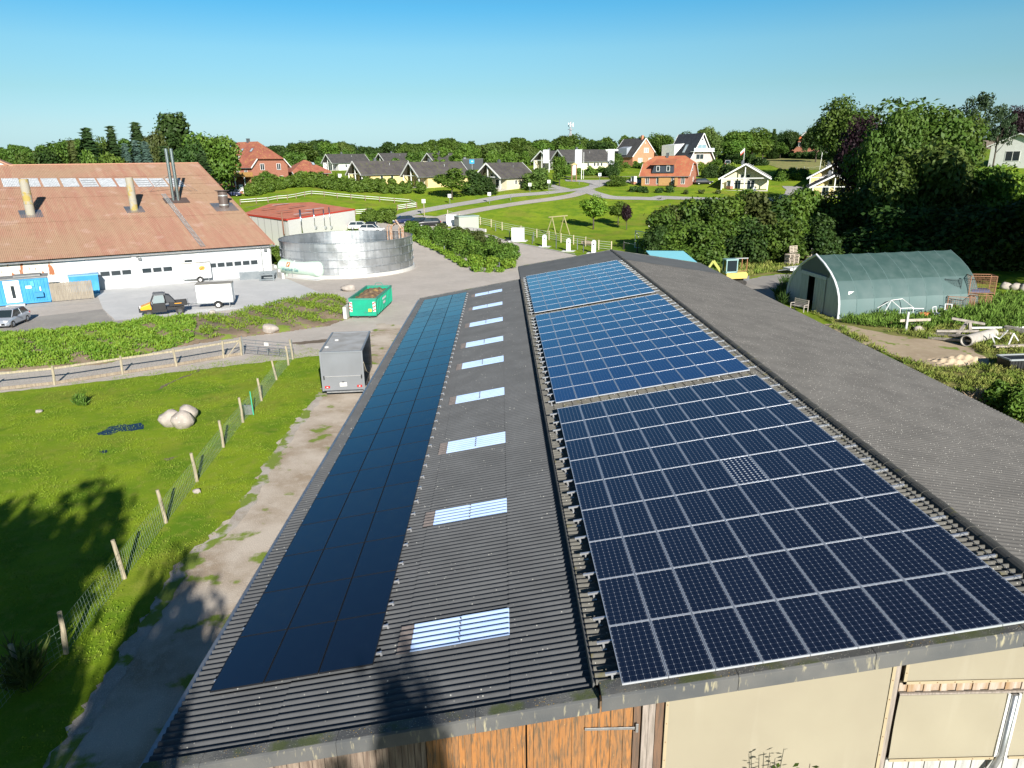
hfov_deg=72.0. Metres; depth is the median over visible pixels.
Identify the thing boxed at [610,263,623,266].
solar panel
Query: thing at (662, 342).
solar panel
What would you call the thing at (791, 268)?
white trailer
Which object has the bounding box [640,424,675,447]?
solar panel
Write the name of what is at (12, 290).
door
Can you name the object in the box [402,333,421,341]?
solar panel
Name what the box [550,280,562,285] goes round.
solar panel
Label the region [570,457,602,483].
solar panel
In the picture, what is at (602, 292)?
solar panel
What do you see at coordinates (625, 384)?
solar panel
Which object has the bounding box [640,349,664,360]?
solar panel
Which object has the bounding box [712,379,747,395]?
solar panel
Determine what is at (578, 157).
banner flagpole
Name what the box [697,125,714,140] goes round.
village tree
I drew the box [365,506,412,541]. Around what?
solar panel
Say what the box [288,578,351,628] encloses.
solar panel
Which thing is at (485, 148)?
village tree
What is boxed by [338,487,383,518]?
solar panel
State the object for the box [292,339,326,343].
wet verge
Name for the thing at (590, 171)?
hedge
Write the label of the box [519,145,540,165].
village tree
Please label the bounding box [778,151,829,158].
hedge
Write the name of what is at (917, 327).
boulder
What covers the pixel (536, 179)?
willow
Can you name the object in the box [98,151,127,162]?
broadleaf tree
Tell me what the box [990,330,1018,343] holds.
white metal frame
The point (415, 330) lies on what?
solar panel
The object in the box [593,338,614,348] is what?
solar panel
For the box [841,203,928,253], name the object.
dark shrub
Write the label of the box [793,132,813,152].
orange roofed house
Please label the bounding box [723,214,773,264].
tall shrub
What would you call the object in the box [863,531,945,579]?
solar panel
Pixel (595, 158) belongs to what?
holiday cottage
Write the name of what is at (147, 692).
dirt lane
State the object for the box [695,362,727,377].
solar panel
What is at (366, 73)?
sky
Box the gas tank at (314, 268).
[277,258,323,280]
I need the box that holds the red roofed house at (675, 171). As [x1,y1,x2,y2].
[639,153,698,186]
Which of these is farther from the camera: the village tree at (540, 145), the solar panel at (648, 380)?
the village tree at (540, 145)
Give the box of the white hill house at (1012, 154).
[987,133,1023,167]
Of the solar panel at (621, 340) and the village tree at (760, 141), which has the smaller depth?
the solar panel at (621, 340)
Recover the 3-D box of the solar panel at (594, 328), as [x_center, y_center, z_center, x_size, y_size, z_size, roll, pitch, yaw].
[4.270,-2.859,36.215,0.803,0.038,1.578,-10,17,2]
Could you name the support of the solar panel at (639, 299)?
attached to the long barn
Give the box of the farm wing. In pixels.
[0,159,48,262]
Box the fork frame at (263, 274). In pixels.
[259,272,275,280]
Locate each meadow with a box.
[0,149,1023,767]
[763,158,832,169]
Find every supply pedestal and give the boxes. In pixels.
[538,234,550,246]
[562,238,575,251]
[586,240,595,253]
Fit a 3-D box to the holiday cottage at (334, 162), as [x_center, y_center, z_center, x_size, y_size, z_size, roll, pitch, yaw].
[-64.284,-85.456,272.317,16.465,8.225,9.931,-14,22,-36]
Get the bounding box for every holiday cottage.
[321,152,369,170]
[345,158,408,183]
[375,151,406,160]
[399,159,467,187]
[421,151,451,161]
[477,159,531,191]
[531,148,555,169]
[550,147,607,169]
[718,160,771,190]
[806,160,837,183]
[806,170,853,196]
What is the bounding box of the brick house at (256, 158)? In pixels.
[219,138,290,188]
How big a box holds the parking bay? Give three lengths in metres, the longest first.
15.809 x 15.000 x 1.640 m
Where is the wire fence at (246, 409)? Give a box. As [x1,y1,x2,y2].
[0,339,293,706]
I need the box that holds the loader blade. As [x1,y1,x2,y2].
[239,270,276,279]
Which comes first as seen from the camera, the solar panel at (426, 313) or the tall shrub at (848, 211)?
the solar panel at (426, 313)
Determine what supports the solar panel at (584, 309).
attached to the long barn
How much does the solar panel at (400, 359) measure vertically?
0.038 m
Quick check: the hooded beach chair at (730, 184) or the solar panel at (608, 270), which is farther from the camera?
the hooded beach chair at (730, 184)
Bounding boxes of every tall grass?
[834,306,957,328]
[942,286,1023,329]
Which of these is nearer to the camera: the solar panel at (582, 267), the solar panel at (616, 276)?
the solar panel at (616, 276)
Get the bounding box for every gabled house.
[615,135,657,165]
[662,133,714,164]
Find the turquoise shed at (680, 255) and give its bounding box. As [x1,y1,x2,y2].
[646,251,695,261]
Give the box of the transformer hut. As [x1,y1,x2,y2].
[454,215,478,227]
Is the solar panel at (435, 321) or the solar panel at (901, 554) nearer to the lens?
the solar panel at (901, 554)
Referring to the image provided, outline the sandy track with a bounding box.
[825,324,984,367]
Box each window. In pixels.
[183,259,192,262]
[276,163,280,169]
[496,179,500,187]
[696,154,703,158]
[697,144,706,147]
[734,180,740,188]
[746,180,754,188]
[821,185,829,194]
[1004,151,1020,160]
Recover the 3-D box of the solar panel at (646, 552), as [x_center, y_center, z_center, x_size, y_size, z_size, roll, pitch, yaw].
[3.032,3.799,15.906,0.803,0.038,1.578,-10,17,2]
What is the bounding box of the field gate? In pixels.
[240,336,293,356]
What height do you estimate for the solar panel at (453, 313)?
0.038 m
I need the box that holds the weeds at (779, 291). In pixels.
[769,273,791,303]
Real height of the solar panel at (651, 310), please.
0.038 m
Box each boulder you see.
[157,409,177,426]
[170,410,194,428]
[179,404,197,419]
[192,488,200,493]
[262,323,278,332]
[340,284,354,290]
[913,326,924,330]
[1000,282,1011,289]
[1010,283,1020,289]
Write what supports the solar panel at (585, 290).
attached to the long barn
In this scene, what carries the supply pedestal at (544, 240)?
on the meadow at (140, 585)
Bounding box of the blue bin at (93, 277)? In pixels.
[67,272,99,294]
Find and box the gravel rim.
[46,392,326,767]
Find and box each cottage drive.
[549,184,568,189]
[783,186,804,195]
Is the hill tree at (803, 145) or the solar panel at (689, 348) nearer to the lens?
the solar panel at (689, 348)
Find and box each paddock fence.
[239,191,311,204]
[311,190,415,203]
[397,202,416,210]
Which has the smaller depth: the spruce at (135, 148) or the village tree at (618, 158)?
the spruce at (135, 148)
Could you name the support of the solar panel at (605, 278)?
attached to the long barn
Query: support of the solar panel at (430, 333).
attached to the long barn
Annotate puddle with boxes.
[96,423,143,434]
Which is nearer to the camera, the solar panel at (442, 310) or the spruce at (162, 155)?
the solar panel at (442, 310)
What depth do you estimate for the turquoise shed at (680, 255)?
75.86 m
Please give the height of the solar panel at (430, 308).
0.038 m
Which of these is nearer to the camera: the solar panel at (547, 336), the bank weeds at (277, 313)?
the solar panel at (547, 336)
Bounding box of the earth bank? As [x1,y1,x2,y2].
[0,296,351,371]
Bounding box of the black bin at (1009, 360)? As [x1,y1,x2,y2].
[996,353,1023,371]
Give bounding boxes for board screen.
[48,280,94,301]
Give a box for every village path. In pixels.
[396,184,606,216]
[434,189,595,219]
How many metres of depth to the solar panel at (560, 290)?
47.63 m
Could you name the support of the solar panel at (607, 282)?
attached to the long barn
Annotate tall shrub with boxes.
[635,205,678,250]
[642,224,666,254]
[643,204,684,229]
[659,224,695,259]
[668,196,707,237]
[673,196,719,225]
[680,222,729,270]
[702,199,737,244]
[710,194,751,234]
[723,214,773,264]
[727,186,757,232]
[738,190,782,234]
[752,192,806,234]
[759,217,814,263]
[764,192,817,235]
[789,185,824,224]
[800,212,845,258]
[801,188,840,227]
[813,187,849,243]
[821,190,864,246]
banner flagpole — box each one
[543,150,548,162]
[575,149,581,178]
[608,149,614,163]
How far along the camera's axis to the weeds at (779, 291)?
67.80 m
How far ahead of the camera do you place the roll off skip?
63.16 m
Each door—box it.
[2,280,22,302]
[85,257,134,289]
[138,254,175,285]
[197,248,259,280]
[426,725,525,767]
[527,688,632,767]
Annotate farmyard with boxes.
[0,229,575,390]
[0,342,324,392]
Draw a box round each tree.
[11,151,34,163]
[27,147,62,163]
[38,137,81,163]
[80,149,96,163]
[95,135,107,155]
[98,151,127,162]
[141,128,173,162]
[152,111,191,151]
[169,137,208,175]
[181,130,242,189]
[259,170,271,179]
[285,140,319,160]
[317,141,340,153]
[338,141,354,153]
[432,168,470,199]
[455,144,475,157]
[476,142,504,158]
[495,141,523,153]
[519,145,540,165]
[531,140,554,150]
[550,156,568,185]
[554,133,581,150]
[577,139,588,148]
[579,194,609,228]
[586,141,615,149]
[603,160,620,175]
[608,201,625,224]
[614,153,624,170]
[648,132,673,155]
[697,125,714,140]
[707,159,721,164]
[708,131,723,158]
[720,139,748,154]
[724,129,753,153]
[730,152,747,163]
[747,127,777,154]
[755,137,775,158]
[763,129,779,158]
[767,129,774,158]
[775,139,789,158]
[778,130,799,142]
[783,129,800,152]
[800,134,808,151]
[804,126,826,161]
[805,93,880,166]
[831,111,881,198]
[834,96,993,190]
[852,107,931,192]
[854,177,878,231]
[863,153,937,227]
[890,137,974,215]
[944,164,984,214]
[948,111,989,169]
[966,161,1019,214]
[990,161,1023,210]
[991,105,1023,140]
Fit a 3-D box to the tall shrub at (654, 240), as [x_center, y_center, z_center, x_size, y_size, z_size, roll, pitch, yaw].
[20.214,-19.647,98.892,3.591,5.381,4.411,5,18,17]
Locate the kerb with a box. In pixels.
[488,234,574,253]
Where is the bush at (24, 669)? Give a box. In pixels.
[0,625,54,692]
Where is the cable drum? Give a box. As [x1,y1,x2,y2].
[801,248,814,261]
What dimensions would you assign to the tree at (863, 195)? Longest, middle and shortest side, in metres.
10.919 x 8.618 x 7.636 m
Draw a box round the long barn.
[139,249,1023,767]
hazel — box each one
[462,169,488,195]
[480,175,497,194]
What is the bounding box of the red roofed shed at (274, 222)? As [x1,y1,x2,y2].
[245,202,354,245]
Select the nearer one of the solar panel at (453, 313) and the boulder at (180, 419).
the boulder at (180, 419)
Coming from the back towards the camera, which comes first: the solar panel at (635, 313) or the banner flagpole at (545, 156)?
the banner flagpole at (545, 156)
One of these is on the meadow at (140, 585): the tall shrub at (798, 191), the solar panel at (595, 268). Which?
the tall shrub at (798, 191)
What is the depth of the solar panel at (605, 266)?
53.56 m
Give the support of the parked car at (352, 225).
on the meadow at (140, 585)
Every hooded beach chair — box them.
[239,184,243,193]
[631,176,636,183]
[726,180,733,188]
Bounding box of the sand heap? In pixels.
[928,354,995,364]
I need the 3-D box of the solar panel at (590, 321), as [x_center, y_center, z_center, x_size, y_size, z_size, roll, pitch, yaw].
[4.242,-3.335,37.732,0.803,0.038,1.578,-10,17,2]
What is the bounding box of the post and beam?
[900,312,930,328]
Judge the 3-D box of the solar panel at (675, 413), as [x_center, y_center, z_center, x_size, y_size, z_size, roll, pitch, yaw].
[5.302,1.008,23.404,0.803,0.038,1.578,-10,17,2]
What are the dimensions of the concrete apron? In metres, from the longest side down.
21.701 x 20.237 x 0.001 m
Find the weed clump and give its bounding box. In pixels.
[69,391,89,406]
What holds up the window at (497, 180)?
in the holiday cottage at (506, 176)
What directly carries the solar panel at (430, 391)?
attached to the long barn
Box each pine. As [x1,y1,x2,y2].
[958,91,1003,135]
[985,103,1018,165]
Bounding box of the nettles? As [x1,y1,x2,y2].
[0,312,197,368]
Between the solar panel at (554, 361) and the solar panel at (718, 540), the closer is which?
the solar panel at (718, 540)
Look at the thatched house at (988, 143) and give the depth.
265.02 m
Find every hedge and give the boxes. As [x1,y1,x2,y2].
[242,171,426,195]
[268,171,328,186]
[271,245,280,266]
[359,206,396,223]
[400,220,515,265]
[412,233,504,272]
[436,223,502,246]
[467,254,516,268]
[565,165,619,175]
[623,161,644,168]
[627,185,674,192]
[683,189,720,193]
[697,161,736,171]
[700,163,735,177]
[717,153,769,165]
[773,167,809,180]
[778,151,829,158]
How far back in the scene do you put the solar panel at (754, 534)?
15.76 m
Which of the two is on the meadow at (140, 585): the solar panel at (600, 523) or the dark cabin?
the dark cabin
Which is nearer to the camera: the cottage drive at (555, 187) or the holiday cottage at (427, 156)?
the cottage drive at (555, 187)
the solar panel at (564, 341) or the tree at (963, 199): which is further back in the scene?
the tree at (963, 199)
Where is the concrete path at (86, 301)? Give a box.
[0,297,100,308]
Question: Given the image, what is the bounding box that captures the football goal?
[634,230,646,247]
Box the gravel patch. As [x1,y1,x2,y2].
[0,309,228,331]
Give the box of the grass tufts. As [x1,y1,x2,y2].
[0,344,320,765]
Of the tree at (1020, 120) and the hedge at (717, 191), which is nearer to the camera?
the hedge at (717, 191)
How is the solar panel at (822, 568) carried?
attached to the long barn
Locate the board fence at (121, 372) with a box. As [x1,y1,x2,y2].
[0,337,242,389]
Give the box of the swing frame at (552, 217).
[547,215,569,235]
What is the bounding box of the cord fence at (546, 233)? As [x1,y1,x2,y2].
[447,210,611,249]
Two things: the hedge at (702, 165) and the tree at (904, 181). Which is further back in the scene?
the hedge at (702, 165)
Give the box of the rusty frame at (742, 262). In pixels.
[737,258,747,270]
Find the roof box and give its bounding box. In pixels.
[365,221,376,223]
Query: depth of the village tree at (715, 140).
255.54 m
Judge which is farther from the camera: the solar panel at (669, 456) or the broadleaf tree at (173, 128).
the broadleaf tree at (173, 128)
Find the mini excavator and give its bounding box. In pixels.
[708,258,748,284]
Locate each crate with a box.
[945,278,962,288]
[946,294,975,311]
[967,274,997,294]
[969,294,992,311]
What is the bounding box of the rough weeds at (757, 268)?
[720,259,799,275]
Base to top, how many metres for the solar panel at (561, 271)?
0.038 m
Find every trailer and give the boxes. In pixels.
[179,261,211,281]
[187,281,234,307]
[319,331,371,392]
[778,265,798,272]
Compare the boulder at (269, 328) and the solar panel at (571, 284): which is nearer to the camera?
the solar panel at (571, 284)
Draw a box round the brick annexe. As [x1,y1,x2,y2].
[288,160,331,175]
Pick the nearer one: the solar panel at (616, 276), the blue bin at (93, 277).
the solar panel at (616, 276)
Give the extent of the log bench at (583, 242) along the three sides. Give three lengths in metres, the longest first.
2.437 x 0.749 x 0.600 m
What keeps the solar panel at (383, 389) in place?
attached to the long barn
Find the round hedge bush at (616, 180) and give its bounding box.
[604,175,628,186]
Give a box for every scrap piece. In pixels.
[972,326,1023,328]
[993,344,1023,347]
[1004,325,1023,332]
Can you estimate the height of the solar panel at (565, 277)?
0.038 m
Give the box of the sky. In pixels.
[0,0,1023,152]
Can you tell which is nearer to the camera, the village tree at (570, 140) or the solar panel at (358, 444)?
the solar panel at (358, 444)
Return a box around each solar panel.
[209,629,286,692]
[240,586,306,636]
[264,550,323,592]
[264,621,336,683]
[284,519,336,555]
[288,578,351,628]
[301,493,348,524]
[308,542,363,584]
[315,471,358,498]
[319,612,385,673]
[325,512,374,548]
[328,451,367,475]
[337,570,396,619]
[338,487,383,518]
[339,434,375,455]
[348,419,382,438]
[350,465,391,492]
[353,535,404,576]
[357,405,388,422]
[360,445,398,469]
[365,393,394,408]
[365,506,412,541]
[369,428,404,450]
[371,381,399,396]
[376,480,418,511]
[377,371,404,385]
[377,414,409,432]
[383,362,408,374]
[384,400,414,417]
[385,459,424,485]
[388,354,412,365]
[390,388,418,404]
[393,346,415,356]
[393,440,428,463]
[396,377,422,391]
[397,339,418,349]
[400,423,433,444]
[401,367,426,380]
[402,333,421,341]
[405,326,424,335]
[405,358,429,370]
[406,409,436,427]
[409,321,427,328]
[409,350,432,361]
[411,315,429,323]
[411,395,440,412]
[413,343,434,353]
[415,310,431,317]
[416,383,443,399]
[417,306,433,312]
[417,336,437,345]
[420,302,435,307]
[420,329,439,338]
[420,373,445,387]
[422,297,437,303]
[423,323,441,331]
[424,363,448,376]
[426,318,443,325]
[427,354,450,366]
[428,312,445,319]
[430,346,452,357]
[431,307,447,314]
[433,303,449,309]
[433,339,454,349]
[435,299,450,304]
[436,332,456,341]
[437,295,451,300]
[439,326,457,334]
[441,320,459,328]
[443,314,460,322]
[445,309,461,316]
[447,304,463,311]
[449,300,464,306]
[450,296,465,302]
[452,292,466,297]
[526,274,536,278]
[527,278,537,282]
[528,281,538,285]
[528,284,539,289]
[529,288,541,293]
[530,292,542,297]
[531,296,543,301]
[532,301,545,306]
[533,305,547,312]
[535,313,549,320]
[536,273,546,276]
[537,276,547,280]
[537,319,551,326]
[538,279,549,283]
[538,325,553,333]
[539,282,550,287]
[540,331,556,340]
[541,286,552,291]
[541,339,558,348]
[542,290,554,295]
[543,294,556,299]
[543,346,561,357]
[545,298,558,304]
[545,355,564,366]
[546,271,557,275]
[546,303,560,310]
[547,364,568,377]
[548,274,558,278]
[549,277,560,281]
[549,311,563,318]
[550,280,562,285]
[550,375,571,388]
[551,316,566,324]
[552,284,564,289]
[553,322,569,330]
[553,386,576,402]
[554,288,566,293]
[555,292,568,297]
[555,329,572,337]
[556,269,567,273]
[557,296,571,302]
[557,336,575,345]
[557,405,583,423]
[558,272,569,276]
[559,301,573,307]
[560,275,571,279]
[560,344,579,354]
[561,279,573,283]
[561,420,588,440]
[563,282,576,287]
[563,308,578,315]
[563,352,583,363]
[565,286,578,291]
[565,314,581,321]
[565,437,595,460]
[566,361,587,374]
[567,267,577,271]
[567,320,584,328]
[568,270,579,274]
[568,290,581,295]
[569,371,592,385]
[570,273,582,277]
[570,294,583,299]
[570,326,588,335]
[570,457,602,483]
[572,277,584,281]
[572,298,587,305]
[573,333,592,342]
[573,383,597,399]
[575,280,587,284]
[575,479,611,510]
[576,306,591,313]
[576,341,596,351]
[577,265,587,269]
[577,284,590,289]
[579,268,590,272]
[579,311,595,319]
[579,401,606,419]
[580,288,593,293]
[580,349,601,360]
[581,271,593,275]
[581,506,621,541]
[582,292,596,297]
[582,317,599,326]
[583,275,596,279]
[584,358,606,370]
[584,416,613,436]
[585,296,600,303]
[586,278,599,283]
[586,323,603,332]
[587,264,598,267]
[588,368,612,382]
[589,267,601,270]
[589,282,602,287]
[589,330,609,339]
[589,537,633,579]
[590,304,606,310]
[590,433,621,456]
[592,270,604,273]
[592,285,605,291]
[593,309,610,316]
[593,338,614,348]
[593,379,619,395]
[594,273,607,277]
[595,289,609,295]
[596,452,631,478]
[597,262,609,266]
[597,315,615,322]
[598,276,610,280]
[598,294,614,300]
[598,346,619,357]
[598,574,648,626]
[600,265,612,268]
[600,279,614,284]
[601,321,620,329]
[601,397,629,416]
[602,268,615,272]
[602,355,626,367]
[603,301,620,308]
[604,283,618,288]
[604,475,642,506]
[605,328,625,337]
[606,271,619,275]
[607,287,623,293]
[608,260,619,263]
[608,306,625,314]
[608,365,633,379]
[608,412,638,432]
[609,274,622,278]
[609,620,667,684]
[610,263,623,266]
[610,335,631,345]
[611,292,627,298]
[612,277,626,282]
[612,312,630,320]
[612,501,655,536]
[613,266,626,270]
[614,376,640,391]
[615,343,638,354]
[615,429,648,451]
[616,281,631,286]
[617,269,630,273]
[617,299,634,305]
[617,318,636,326]
[620,285,635,290]
[621,272,634,276]
[621,325,642,334]
[621,352,644,364]
[622,304,639,311]
[623,394,653,411]
[623,448,660,474]
[623,531,671,573]
[624,275,638,280]
[624,289,640,296]
[627,309,645,317]
[627,332,649,342]
[627,361,653,375]
[628,279,643,284]
[631,296,648,303]
[631,408,663,428]
[632,315,652,324]
[633,283,648,288]
[633,340,656,351]
[633,470,673,500]
[634,372,662,388]
[635,568,690,619]
[636,301,655,308]
[637,287,654,293]
[638,322,659,331]
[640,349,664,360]
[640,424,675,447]
[641,307,661,314]
[644,329,666,339]
[644,495,690,530]
[645,294,663,300]
[645,390,676,408]
[646,358,673,371]
[647,313,668,321]
[650,299,669,306]
[650,443,689,469]
[650,613,714,677]
[651,337,674,348]
[654,319,675,328]
[654,369,684,384]
[655,404,688,423]
[657,304,676,312]
[657,526,709,568]
[658,345,684,357]
[661,326,684,336]
[662,465,705,494]
[663,310,683,318]
[665,420,702,442]
[666,355,693,368]
[668,334,693,344]
[668,386,700,403]
[670,316,692,325]
[673,562,732,612]
[675,365,705,380]
[675,490,724,524]
[676,342,703,354]
[677,323,702,333]
[677,439,718,464]
[678,400,714,419]
[686,331,711,341]
[686,351,715,364]
[690,382,724,399]
[690,416,729,438]
[691,460,736,490]
[691,520,746,561]
[692,607,762,670]
[695,339,722,350]
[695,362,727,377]
[702,396,739,415]
[704,434,747,459]
[705,348,735,361]
[707,485,758,520]
[710,556,774,606]
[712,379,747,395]
[715,412,756,433]
[717,358,749,373]
[720,455,768,484]
[726,392,764,411]
[726,514,785,555]
[731,430,776,454]
[734,375,771,391]
[734,600,809,663]
[738,480,793,513]
[741,407,783,429]
[748,550,816,599]
[749,388,789,406]
[749,450,800,479]
[758,425,805,449]
[760,509,823,549]
[766,403,811,424]
[770,475,827,508]
[776,593,857,655]
[778,445,831,474]
[785,421,835,444]
[786,544,859,593]
[795,503,861,542]
[802,469,862,502]
[807,441,863,468]
[819,586,905,648]
[824,538,902,585]
[829,497,899,537]
[833,464,897,496]
[861,580,953,640]
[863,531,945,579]
[864,492,938,530]
[901,525,988,572]
[904,573,1001,633]
[947,566,1023,625]
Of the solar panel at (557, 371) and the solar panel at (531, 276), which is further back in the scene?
the solar panel at (531, 276)
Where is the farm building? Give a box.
[0,149,274,292]
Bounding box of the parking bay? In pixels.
[376,215,445,229]
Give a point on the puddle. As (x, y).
(108, 431)
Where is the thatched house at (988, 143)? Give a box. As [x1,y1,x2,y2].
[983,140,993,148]
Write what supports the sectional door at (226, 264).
in the farm building
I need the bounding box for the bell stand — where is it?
[571,163,577,181]
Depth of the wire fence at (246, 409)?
26.71 m
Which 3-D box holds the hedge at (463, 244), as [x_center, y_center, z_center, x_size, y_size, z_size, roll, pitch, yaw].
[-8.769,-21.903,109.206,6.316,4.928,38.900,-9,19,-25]
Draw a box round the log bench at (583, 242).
[581,240,596,244]
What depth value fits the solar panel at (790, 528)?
15.73 m
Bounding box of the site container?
[0,272,51,306]
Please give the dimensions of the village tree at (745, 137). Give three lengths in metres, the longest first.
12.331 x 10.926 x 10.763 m
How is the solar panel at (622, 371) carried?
attached to the long barn
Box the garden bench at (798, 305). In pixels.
[790,298,808,312]
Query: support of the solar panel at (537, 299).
attached to the long barn
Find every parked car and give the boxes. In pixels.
[0,306,30,327]
[227,189,241,195]
[347,221,364,229]
[358,224,384,229]
[392,215,412,223]
[404,217,424,223]
[419,218,440,225]
[693,178,712,183]
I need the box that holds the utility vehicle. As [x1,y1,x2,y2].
[138,291,186,314]
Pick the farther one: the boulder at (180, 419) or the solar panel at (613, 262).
the solar panel at (613, 262)
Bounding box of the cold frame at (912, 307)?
[877,298,923,314]
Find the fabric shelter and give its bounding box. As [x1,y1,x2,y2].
[786,250,977,318]
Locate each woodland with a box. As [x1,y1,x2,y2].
[0,138,132,162]
[266,139,461,163]
[282,149,468,166]
[394,135,674,163]
[431,143,616,165]
[656,132,990,156]
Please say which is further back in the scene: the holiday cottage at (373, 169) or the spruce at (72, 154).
the holiday cottage at (373, 169)
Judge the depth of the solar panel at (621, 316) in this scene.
37.65 m
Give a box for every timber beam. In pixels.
[928,337,976,342]
[930,333,967,336]
[936,330,978,331]
[951,317,984,324]
[954,321,968,337]
[968,323,971,333]
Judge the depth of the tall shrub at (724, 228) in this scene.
100.62 m
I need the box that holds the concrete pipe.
[960,328,998,345]
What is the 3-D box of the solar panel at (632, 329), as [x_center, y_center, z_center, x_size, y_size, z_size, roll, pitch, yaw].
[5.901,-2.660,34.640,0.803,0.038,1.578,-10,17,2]
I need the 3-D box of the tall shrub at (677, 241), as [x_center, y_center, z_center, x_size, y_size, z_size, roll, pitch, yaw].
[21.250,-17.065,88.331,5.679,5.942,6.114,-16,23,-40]
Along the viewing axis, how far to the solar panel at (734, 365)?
26.89 m
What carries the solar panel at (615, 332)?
attached to the long barn
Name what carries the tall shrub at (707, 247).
on the meadow at (140, 585)
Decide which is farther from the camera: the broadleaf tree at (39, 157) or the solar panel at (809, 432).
the broadleaf tree at (39, 157)
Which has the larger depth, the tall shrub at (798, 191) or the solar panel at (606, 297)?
the tall shrub at (798, 191)
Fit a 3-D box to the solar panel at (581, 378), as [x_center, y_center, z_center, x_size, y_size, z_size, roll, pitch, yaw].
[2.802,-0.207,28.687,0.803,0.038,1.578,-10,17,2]
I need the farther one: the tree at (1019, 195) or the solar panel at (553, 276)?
the tree at (1019, 195)
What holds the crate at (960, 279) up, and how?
on the timber stack
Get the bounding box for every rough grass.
[714,264,792,278]
[812,294,1023,414]
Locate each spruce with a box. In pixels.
[66,140,101,219]
[76,127,101,163]
[103,126,122,160]
[120,143,132,176]
[128,122,145,159]
[130,140,142,162]
[140,141,166,216]
[157,146,170,162]
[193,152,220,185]
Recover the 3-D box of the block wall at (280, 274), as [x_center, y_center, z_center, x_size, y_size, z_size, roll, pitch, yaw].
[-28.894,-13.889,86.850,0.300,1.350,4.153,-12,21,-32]
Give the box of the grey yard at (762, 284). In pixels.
[746,274,790,300]
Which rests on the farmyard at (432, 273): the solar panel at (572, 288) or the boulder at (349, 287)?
the boulder at (349, 287)
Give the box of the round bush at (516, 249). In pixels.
[510,242,520,259]
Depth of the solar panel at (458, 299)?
53.43 m
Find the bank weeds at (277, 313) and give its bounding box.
[199,292,346,337]
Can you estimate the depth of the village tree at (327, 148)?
309.46 m
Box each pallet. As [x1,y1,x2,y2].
[785,253,798,255]
[789,245,797,252]
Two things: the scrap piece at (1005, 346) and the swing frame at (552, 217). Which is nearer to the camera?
the scrap piece at (1005, 346)
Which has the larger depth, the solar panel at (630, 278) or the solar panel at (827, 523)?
the solar panel at (630, 278)
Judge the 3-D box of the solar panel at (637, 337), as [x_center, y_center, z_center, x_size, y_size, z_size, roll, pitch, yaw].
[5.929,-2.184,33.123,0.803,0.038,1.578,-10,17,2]
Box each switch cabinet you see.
[446,215,453,225]
[505,227,527,241]
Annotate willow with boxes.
[521,167,551,189]
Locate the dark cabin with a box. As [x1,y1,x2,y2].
[462,157,482,169]
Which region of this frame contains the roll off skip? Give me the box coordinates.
[348,283,391,317]
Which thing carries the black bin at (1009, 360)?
on the rough grass at (883, 329)
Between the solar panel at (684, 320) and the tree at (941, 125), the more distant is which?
the tree at (941, 125)
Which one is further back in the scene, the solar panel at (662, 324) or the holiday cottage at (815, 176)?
the holiday cottage at (815, 176)
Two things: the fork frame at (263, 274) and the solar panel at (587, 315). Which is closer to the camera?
the solar panel at (587, 315)
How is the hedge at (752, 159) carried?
on the meadow at (140, 585)
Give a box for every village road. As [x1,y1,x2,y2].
[565,180,640,192]
[578,189,786,201]
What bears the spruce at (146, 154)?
on the meadow at (140, 585)
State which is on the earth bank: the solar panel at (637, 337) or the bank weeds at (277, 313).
the bank weeds at (277, 313)
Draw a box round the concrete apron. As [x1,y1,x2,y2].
[97,277,319,319]
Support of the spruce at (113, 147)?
on the meadow at (140, 585)
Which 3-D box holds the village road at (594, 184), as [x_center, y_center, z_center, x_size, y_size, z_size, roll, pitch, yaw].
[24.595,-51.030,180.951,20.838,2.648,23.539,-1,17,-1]
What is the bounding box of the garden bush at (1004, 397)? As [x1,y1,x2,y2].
[979,379,1023,422]
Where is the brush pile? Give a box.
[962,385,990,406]
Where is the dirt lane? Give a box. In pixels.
[43,323,402,767]
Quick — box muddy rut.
[158,369,199,389]
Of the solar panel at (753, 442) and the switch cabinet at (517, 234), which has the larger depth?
the switch cabinet at (517, 234)
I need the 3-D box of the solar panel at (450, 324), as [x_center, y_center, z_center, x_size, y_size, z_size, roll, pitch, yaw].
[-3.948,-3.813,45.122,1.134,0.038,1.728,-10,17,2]
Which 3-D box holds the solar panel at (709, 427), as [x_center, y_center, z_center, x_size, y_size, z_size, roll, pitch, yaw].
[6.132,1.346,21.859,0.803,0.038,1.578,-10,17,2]
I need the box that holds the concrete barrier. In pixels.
[342,303,349,318]
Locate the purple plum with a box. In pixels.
[620,203,632,229]
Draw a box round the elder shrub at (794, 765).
[772,763,818,767]
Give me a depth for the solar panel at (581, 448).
21.96 m
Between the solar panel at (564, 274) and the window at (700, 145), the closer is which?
the solar panel at (564, 274)
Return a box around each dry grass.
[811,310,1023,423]
[886,322,1023,383]
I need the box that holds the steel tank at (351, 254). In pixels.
[278,220,414,278]
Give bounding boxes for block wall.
[271,264,284,278]
[451,226,485,231]
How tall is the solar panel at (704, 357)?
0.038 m
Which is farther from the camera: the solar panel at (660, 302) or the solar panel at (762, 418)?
the solar panel at (660, 302)
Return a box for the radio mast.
[568,122,573,135]
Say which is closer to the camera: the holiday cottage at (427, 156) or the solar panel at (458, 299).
the solar panel at (458, 299)
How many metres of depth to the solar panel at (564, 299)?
44.60 m
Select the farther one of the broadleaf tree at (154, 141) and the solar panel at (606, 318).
the broadleaf tree at (154, 141)
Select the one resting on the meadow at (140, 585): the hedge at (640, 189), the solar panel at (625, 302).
the hedge at (640, 189)
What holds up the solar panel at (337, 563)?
attached to the long barn

